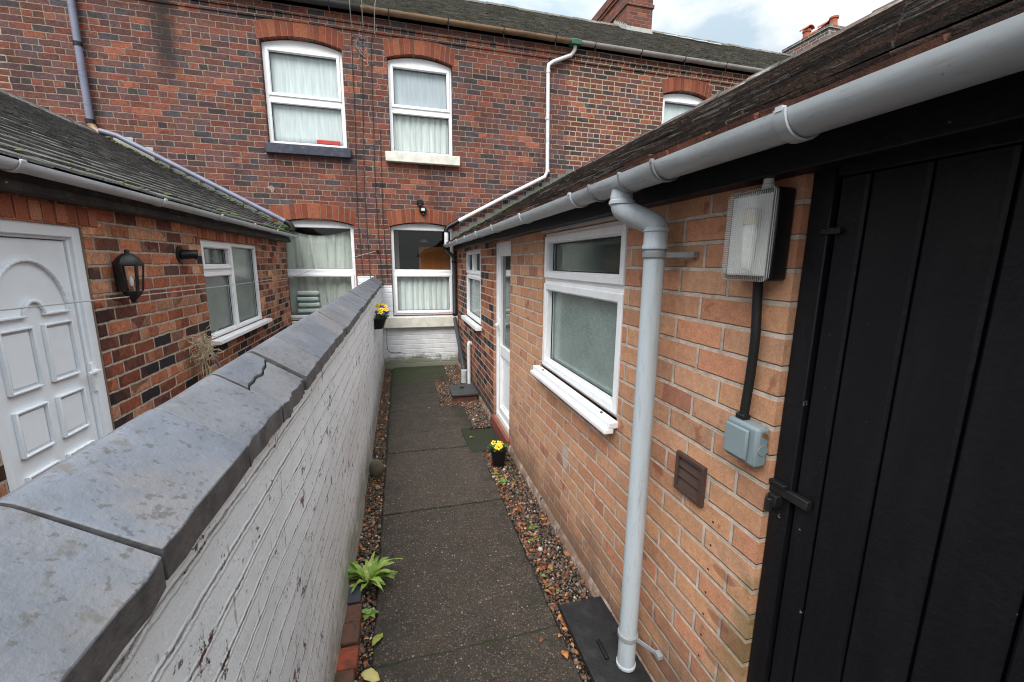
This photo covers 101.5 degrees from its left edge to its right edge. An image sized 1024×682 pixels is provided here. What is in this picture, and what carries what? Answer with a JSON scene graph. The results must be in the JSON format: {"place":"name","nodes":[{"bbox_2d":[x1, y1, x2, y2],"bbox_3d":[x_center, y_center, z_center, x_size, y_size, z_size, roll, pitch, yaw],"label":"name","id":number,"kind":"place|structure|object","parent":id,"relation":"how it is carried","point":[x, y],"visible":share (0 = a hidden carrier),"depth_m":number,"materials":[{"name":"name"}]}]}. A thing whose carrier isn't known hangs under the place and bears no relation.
{"place":"outdoors","nodes":[
{"label":"outdoors","id":0,"kind":"place"},
{"bbox_2d":[0,29,12,93],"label":"terraced house","id":1,"kind":"structure","parent":0,"point":[5,83],"depth_m":5.32,"materials":[{"name":"brick"}]},
{"bbox_2d":[355,364,592,681],"bbox_3d":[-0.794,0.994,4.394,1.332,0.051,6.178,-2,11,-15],"label":"gravel","id":2,"kind":"structure","parent":0,"point":[528,499],"depth_m":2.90,"materials":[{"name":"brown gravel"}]},
{"bbox_2d":[0,89,296,497],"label":"outbuilding","id":3,"kind":"structure","parent":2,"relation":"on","point":[82,207],"depth_m":2.55,"materials":[{"name":"brick"}]},
{"bbox_2d":[0,218,112,491],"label":"door","id":4,"kind":"structure","parent":3,"relation":"in","point":[54,404],"depth_m":2.09,"materials":[{"name":"white plastic"}]},
{"bbox_2d":[112,249,143,302],"bbox_3d":[-2.372,-0.403,2.599,0.152,0.326,0.149,5,11,23],"label":"wall lantern","id":5,"kind":"object","parent":3,"relation":"attached to","point":[126,258],"depth_m":2.57,"materials":[{"name":"black metal"}]},
{"bbox_2d":[175,246,197,262],"bbox_3d":[-2.591,-0.692,3.353,0.124,0.139,0.141,-2,11,-15],"label":"spigot vent","id":6,"kind":"object","parent":3,"relation":"attached to","point":[181,254],"visible":1,"depth_m":3.33,"materials":[{"name":"black plastic"}]},
{"bbox_2d":[183,325,224,378],"bbox_3d":[-2.539,0.155,3.457,0.337,0.585,0.290,10,14,43],"label":"dried plant","id":7,"kind":"object","parent":3,"relation":"attached to","point":[202,349],"visible":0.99,"depth_m":3.43,"materials":[{"name":"beige plant"}]},
{"bbox_2d":[206,343,220,367],"bbox_3d":[-2.600,0.199,3.695,0.027,0.505,0.252,1,11,4],"label":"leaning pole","id":8,"kind":"object","parent":3,"relation":"attached to","point":[217,362],"visible":0.21,"depth_m":3.67,"materials":[{"name":"grey metal"}]},
{"bbox_2d":[200,239,272,345],"bbox_3d":[-2.966,-0.574,4.526,0.170,0.953,1.663,-2,11,-15],"label":"window","id":9,"kind":"structure","parent":3,"relation":"in","point":[233,307],"depth_m":4.42,"materials":[{"name":"white plastic"}]},
{"bbox_2d":[0,0,373,323],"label":"terraced house","id":10,"kind":"structure","parent":2,"relation":"on","point":[187,84],"depth_m":5.91,"materials":[{"name":"brick"}]},
{"bbox_2d":[267,186,274,192],"bbox_3d":[-3.632,-2.285,6.301,0.100,0.111,0.006,-2,11,-15],"label":"wall stub","id":11,"kind":"object","parent":10,"relation":"attached to","point":[271,188],"depth_m":6.30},
{"bbox_2d":[270,52,342,145],"bbox_3d":[-3.108,-3.651,6.356,0.997,1.310,0.005,-2,11,-15],"label":"curtain","id":12,"kind":"object","parent":10,"relation":"hanging from","point":[302,75],"visible":0.76,"depth_m":6.34,"materials":[{"name":"white fabric"}]},
{"bbox_2d":[261,40,351,158],"bbox_3d":[-3.070,-3.603,6.242,1.187,1.607,0.230,-2,11,-15],"label":"window","id":13,"kind":"structure","parent":10,"relation":"in","point":[298,48],"depth_m":6.24,"materials":[{"name":"white plastic"}]},
{"bbox_2d":[298,308,318,313],"bbox_3d":[-3.350,-0.495,6.896,0.323,0.090,0.075,-2,11,-15],"label":"wrapped roll","id":14,"kind":"object","parent":10,"relation":"in","point":[306,310],"visible":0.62,"depth_m":6.86,"materials":[{"name":"plastic"}]},
{"bbox_2d":[298,302,319,307],"bbox_3d":[-3.337,-0.589,6.881,0.325,0.090,0.075,-2,11,-15],"label":"wrapped roll","id":15,"kind":"object","parent":14,"relation":"on","point":[309,305],"visible":1,"depth_m":6.86,"materials":[{"name":"white plastic"}]},
{"bbox_2d":[297,297,318,301],"bbox_3d":[-3.348,-0.682,6.861,0.323,0.090,0.075,-2,11,-15],"label":"wrapped roll","id":16,"kind":"object","parent":15,"relation":"on","point":[307,299],"visible":1,"depth_m":6.83,"materials":[{"name":"white plastic"}]},
{"bbox_2d":[297,291,318,296],"bbox_3d":[-3.335,-0.776,6.847,0.325,0.090,0.075,-2,11,-15],"label":"wrapped roll","id":17,"kind":"object","parent":16,"relation":"on","point":[306,293],"visible":1,"depth_m":6.81,"materials":[{"name":"white plastic"}]},
{"bbox_2d":[284,230,351,314],"bbox_3d":[-3.148,-1.114,6.896,1.010,1.411,0.058,-2,11,-15],"label":"curtain","id":18,"kind":"object","parent":10,"relation":"hanging from","point":[306,251],"visible":0.68,"depth_m":6.87,"materials":[{"name":"white fabric"}]},
{"bbox_2d":[283,220,356,323],"bbox_3d":[-3.067,-1.060,6.723,1.170,1.728,0.224,-2,11,-15],"label":"window","id":19,"kind":"structure","parent":10,"relation":"in","point":[319,272],"depth_m":6.73,"materials":[{"name":"white plastic"}]},
{"bbox_2d":[317,140,339,145],"bbox_3d":[-2.854,-3.087,6.508,0.336,0.062,0.020,-2,11,-15],"label":"folded cloth","id":20,"kind":"object","parent":10,"relation":"on","point":[327,142],"visible":1,"depth_m":6.50,"materials":[{"name":"red fabric"}]},
{"bbox_2d":[349,0,362,270],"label":"wall cable","id":21,"kind":"object","parent":10,"relation":"attached to","point":[355,127],"depth_m":6.40,"materials":[{"name":"metal"}]},
{"bbox_2d":[352,34,372,64],"bbox_3d":[-2.248,-4.366,6.267,0.285,0.400,0.023,-2,11,-15],"label":"dead ivy","id":22,"kind":"object","parent":10,"relation":"attached to","point":[360,48],"visible":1,"depth_m":6.25,"materials":[{"name":"grey plant"}]},
{"bbox_2d":[361,0,370,277],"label":"wall cable","id":23,"kind":"object","parent":10,"relation":"attached to","point":[363,128],"depth_m":6.47,"materials":[{"name":"metal"}]},
{"bbox_2d":[0,277,384,681],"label":"garden wall","id":24,"kind":"structure","parent":2,"relation":"on","point":[209,527],"depth_m":0.76,"materials":[{"name":"white paint"}]},
{"bbox_2d":[374,308,389,328],"bbox_3d":[-1.589,-0.279,5.083,0.217,0.248,0.280,-2,11,-15],"label":"wall planter","id":25,"kind":"object","parent":24,"relation":"attached to","point":[380,320],"visible":1,"depth_m":5.02,"materials":[{"name":"black plastic"}]},
{"bbox_2d":[376,304,390,314],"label":"flowers","id":26,"kind":"object","parent":25,"relation":"in","point":[381,306],"visible":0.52,"depth_m":5.52,"materials":[{"name":"yellow plant"}]},
{"bbox_2d":[334,669,354,681],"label":"edging brick","id":27,"kind":"object","parent":2,"relation":"on","point":[346,676],"visible":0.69,"depth_m":1.77,"materials":[{"name":"brown brick"}]},
{"bbox_2d":[336,645,358,678],"bbox_3d":[-0.740,1.446,1.874,0.094,0.066,0.116,-2,11,-15],"label":"edging brick","id":28,"kind":"object","parent":2,"relation":"on","point":[348,658],"visible":0.73,"depth_m":1.86,"materials":[{"name":"red brick"}]},
{"bbox_2d":[340,621,360,647],"bbox_3d":[-0.774,1.420,1.993,0.091,0.073,0.116,-2,11,-15],"label":"edging brick","id":29,"kind":"object","parent":2,"relation":"on","point":[351,635],"visible":0.51,"depth_m":1.98,"materials":[{"name":"brown brick"}]},
{"bbox_2d":[344,603,361,625],"bbox_3d":[-0.808,1.403,2.114,0.090,0.062,0.116,-2,11,-15],"label":"edging brick","id":30,"kind":"object","parent":2,"relation":"on","point":[353,613],"visible":0.42,"depth_m":2.11,"materials":[{"name":"brown brick"}]},
{"bbox_2d":[347,585,362,605],"bbox_3d":[-0.844,1.378,2.232,0.081,0.067,0.116,-2,11,-15],"label":"edging brick","id":31,"kind":"object","parent":2,"relation":"on","point":[355,596],"visible":0.41,"depth_m":2.21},
{"bbox_2d":[349,576,364,589],"bbox_3d":[-0.873,1.357,2.354,0.091,0.065,0.116,-2,11,-15],"label":"edging brick","id":32,"kind":"object","parent":2,"relation":"on","point":[352,581],"visible":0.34,"depth_m":2.31,"materials":[{"name":"brown brick"}]},
{"bbox_2d":[362,608,378,620],"bbox_3d":[-0.731,1.399,2.149,0.083,0.019,0.094,-9,14,-42],"label":"weed","id":33,"kind":"object","parent":2,"relation":"on","point":[366,611],"visible":0.98,"depth_m":2.15,"materials":[{"name":"green plant"}]},
{"bbox_2d":[348,551,402,593],"bbox_3d":[-0.804,1.309,2.355,0.373,0.126,0.304,6,12,29],"label":"fern plant","id":34,"kind":"object","parent":2,"relation":"on","point":[371,570],"visible":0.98,"depth_m":2.35,"materials":[{"name":"green plant"}]},
{"bbox_2d":[369,459,383,477],"bbox_3d":[-1.145,1.076,3.535,0.123,0.159,0.097,-2,11,-15],"label":"round stone","id":35,"kind":"object","parent":2,"relation":"on","point":[376,468],"visible":0.99,"depth_m":3.50,"materials":[{"name":"grey stone"}]},
{"bbox_2d":[448,384,478,402],"bbox_3d":[-0.661,0.704,5.650,0.344,0.155,0.448,-2,11,-15],"label":"gully cover","id":36,"kind":"object","parent":2,"relation":"on","point":[463,392],"visible":0.98,"depth_m":5.50,"materials":[{"name":"grey brick"}]},
{"bbox_2d":[360,0,581,382],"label":"terraced house","id":37,"kind":"structure","parent":2,"relation":"on","point":[504,68],"depth_m":6.94,"materials":[{"name":"brick"}]},
{"bbox_2d":[371,0,381,277],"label":"wall cable","id":38,"kind":"object","parent":37,"relation":"attached to","point":[373,129],"depth_m":6.49,"materials":[{"name":"metal"}]},
{"bbox_2d":[380,130,387,274],"bbox_3d":[-2.071,-2.200,6.731,0.038,2.240,0.010,-2,11,-15],"label":"wall cable","id":39,"kind":"object","parent":37,"relation":"attached to","point":[382,198],"depth_m":6.72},
{"bbox_2d":[393,69,445,109],"bbox_3d":[-1.475,-4.010,6.725,0.918,0.661,0.005,-2,11,-15],"label":"curtain","id":40,"kind":"object","parent":37,"relation":"attached to","point":[419,89],"visible":0.74,"depth_m":6.72,"materials":[{"name":"grey fabric"}]},
{"bbox_2d":[393,114,448,154],"bbox_3d":[-1.490,-3.381,6.869,0.920,0.627,0.046,-2,11,-15],"label":"curtain","id":41,"kind":"object","parent":37,"relation":"hanging from","point":[420,134],"visible":0.8,"depth_m":6.86,"materials":[{"name":"fabric"}]},
{"bbox_2d":[384,224,457,328],"bbox_3d":[-1.567,-1.105,7.112,1.247,1.739,0.246,-2,11,-15],"label":"window","id":42,"kind":"structure","parent":37,"relation":"in","point":[441,320],"depth_m":7.13,"materials":[{"name":"white plastic"}]},
{"bbox_2d":[417,199,425,215],"bbox_3d":[-1.479,-2.188,6.855,0.146,0.258,0.101,-2,11,-15],"label":"security light","id":43,"kind":"object","parent":37,"relation":"attached to","point":[420,203],"visible":1,"depth_m":6.84,"materials":[{"name":"black plastic"}]},
{"bbox_2d":[385,58,459,166],"bbox_3d":[-1.438,-3.649,6.672,1.170,1.585,0.241,-2,11,-15],"label":"window","id":44,"kind":"structure","parent":37,"relation":"in","point":[408,64],"depth_m":6.67,"materials":[{"name":"white plastic"}]},
{"bbox_2d":[397,277,448,309],"bbox_3d":[-1.548,-0.842,7.330,0.943,0.683,0.046,-2,11,-15],"label":"curtain","id":45,"kind":"object","parent":37,"relation":"hanging from","point":[423,293],"visible":0.7,"depth_m":7.33,"materials":[{"name":"fabric"}]},
{"bbox_2d":[354,364,592,681],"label":"fallen leaves","id":46,"kind":"object","parent":2,"relation":"on","point":[564,628],"depth_m":2.77,"materials":[{"name":"brown plant"}]},
{"bbox_2d":[487,440,508,467],"bbox_3d":[-0.128,1.005,3.760,0.201,0.226,0.183,-2,11,-15],"label":"flower pot","id":47,"kind":"object","parent":2,"relation":"on","point":[499,449],"visible":1,"depth_m":3.71,"materials":[{"name":"black plastic"}]},
{"bbox_2d":[497,478,508,484],"bbox_3d":[-0.077,1.163,3.466,0.098,0.018,0.095,8,13,36],"label":"weed","id":48,"kind":"object","parent":2,"relation":"on","point":[503,480],"visible":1,"depth_m":3.47,"materials":[{"name":"green plant"}]},
{"bbox_2d":[559,596,652,681],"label":"gully cover","id":49,"kind":"object","parent":2,"relation":"on","point":[592,625],"visible":0.99,"depth_m":1.96,"materials":[{"name":"stone"}]},
{"bbox_2d":[443,0,1023,681],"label":"outbuilding","id":50,"kind":"structure","parent":2,"relation":"on","point":[865,522],"depth_m":1.08,"materials":[{"name":"brick"}]},
{"bbox_2d":[467,341,471,383],"bbox_3d":[-0.604,0.317,6.041,0.090,0.640,0.072,-2,11,-15],"label":"waste pipe","id":51,"kind":"object","parent":50,"relation":"attached to","point":[469,343],"visible":0.99,"depth_m":6.02,"materials":[{"name":"white plastic"}]},
{"bbox_2d":[461,248,481,330],"bbox_3d":[-0.535,-0.741,5.764,0.160,1.019,1.271,-2,11,-15],"label":"window","id":52,"kind":"structure","parent":50,"relation":"in","point":[473,257],"depth_m":5.85,"materials":[{"name":"white plastic"}]},
{"bbox_2d":[490,241,510,445],"bbox_3d":[-0.076,0.024,4.254,0.132,2.012,0.762,-2,11,-15],"label":"door","id":53,"kind":"structure","parent":50,"relation":"in","point":[503,265],"depth_m":4.37,"materials":[{"name":"white plastic"}]},
{"bbox_2d":[530,221,627,433],"bbox_3d":[0.365,-0.152,2.462,0.157,0.995,1.172,-2,11,-15],"label":"window","id":54,"kind":"structure","parent":50,"relation":"in","point":[585,267],"depth_m":2.37,"materials":[{"name":"white plastic"}]},
{"bbox_2d":[723,412,768,467],"bbox_3d":[0.675,0.282,1.211,0.055,0.134,0.118,-2,11,-15],"label":"outdoor switch","id":55,"kind":"object","parent":50,"relation":"attached to","point":[745,441],"visible":0.97,"depth_m":1.18,"materials":[{"name":"grey plastic"}]},
{"bbox_2d":[739,280,762,414],"bbox_3d":[0.681,0.024,1.185,0.028,0.410,0.036,-5,12,-30],"label":"power cable","id":56,"kind":"object","parent":50,"relation":"attached to","point":[755,333],"visible":0.95,"depth_m":1.17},
{"bbox_2d":[721,178,795,281],"bbox_3d":[0.646,-0.298,1.129,0.109,0.270,0.160,-2,11,-15],"label":"bulkhead light","id":57,"kind":"object","parent":50,"relation":"attached to","point":[760,228],"visible":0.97,"depth_m":1.08,"materials":[{"name":"black plastic"}]},
{"bbox_2d":[747,128,1023,681],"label":"plank door","id":58,"kind":"structure","parent":50,"relation":"in","point":[894,549],"depth_m":0.87,"materials":[{"name":"black wood"}]},
{"bbox_2d":[372,365,581,681],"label":"path","id":59,"kind":"structure","parent":0,"point":[459,581],"depth_m":2.48,"materials":[{"name":"grey concrete"}]},
{"bbox_2d":[361,668,379,681],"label":"fallen leaf","id":60,"kind":"object","parent":59,"relation":"on","point":[371,674],"visible":1,"depth_m":1.82,"materials":[{"name":"yellow plant"}]},
{"bbox_2d":[463,428,499,452],"bbox_3d":[-0.301,1.022,4.324,0.336,0.023,0.543,-2,11,-15],"label":"doormat","id":61,"kind":"object","parent":59,"relation":"on","point":[482,439],"visible":0.84,"depth_m":4.33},
{"bbox_2d":[561,650,568,658],"bbox_3d":[0.244,1.448,1.936,0.041,0.017,0.039,5,11,24],"label":"fallen leaf","id":62,"kind":"object","parent":59,"relation":"on","point":[564,653],"visible":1,"depth_m":1.93,"materials":[{"name":"orange plant"}]},
{"bbox_2d":[518,0,750,170],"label":"terraced house","id":63,"kind":"structure","parent":0,"point":[631,73],"depth_m":7.54,"materials":[{"name":"brick"}]},
{"bbox_2d":[663,103,694,122],"bbox_3d":[3.199,-3.878,8.031,0.885,1.277,0.012,-2,11,-15],"label":"curtain","id":64,"kind":"object","parent":63,"relation":"attached to","point":[671,110],"visible":0.09,"depth_m":7.91,"materials":[{"name":"white fabric"}]},
{"bbox_2d":[661,94,703,123],"bbox_3d":[3.208,-3.918,7.970,0.974,1.434,0.083,-2,11,-15],"label":"window","id":65,"kind":"structure","parent":63,"relation":"in","point":[682,99],"depth_m":7.82,"materials":[{"name":"white plastic"}]},
{"bbox_2d":[479,0,893,52],"label":"sky","id":66,"kind":"structure","parent":0,"point":[770,25],"materials":[{"name":"white"}]},
{"bbox_2d":[653,15,843,80],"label":"terraced house","id":67,"kind":"structure","parent":0,"point":[756,60],"depth_m":10.76,"materials":[{"name":"brick"}]},
{"bbox_3d":[-2.195,-1.471,6.818,0.045,0.043,0.050,-2,11,-15],"label":"line hook","id":68,"kind":"object","parent":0,"visible":0},
{"bbox_2d":[0,251,374,310],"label":"washing line","id":69,"kind":"object","parent":68,"relation":"hanging from","point":[141,295],"visible":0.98,"depth_m":2.45,"materials":[{"name":"metal"}]}
]}

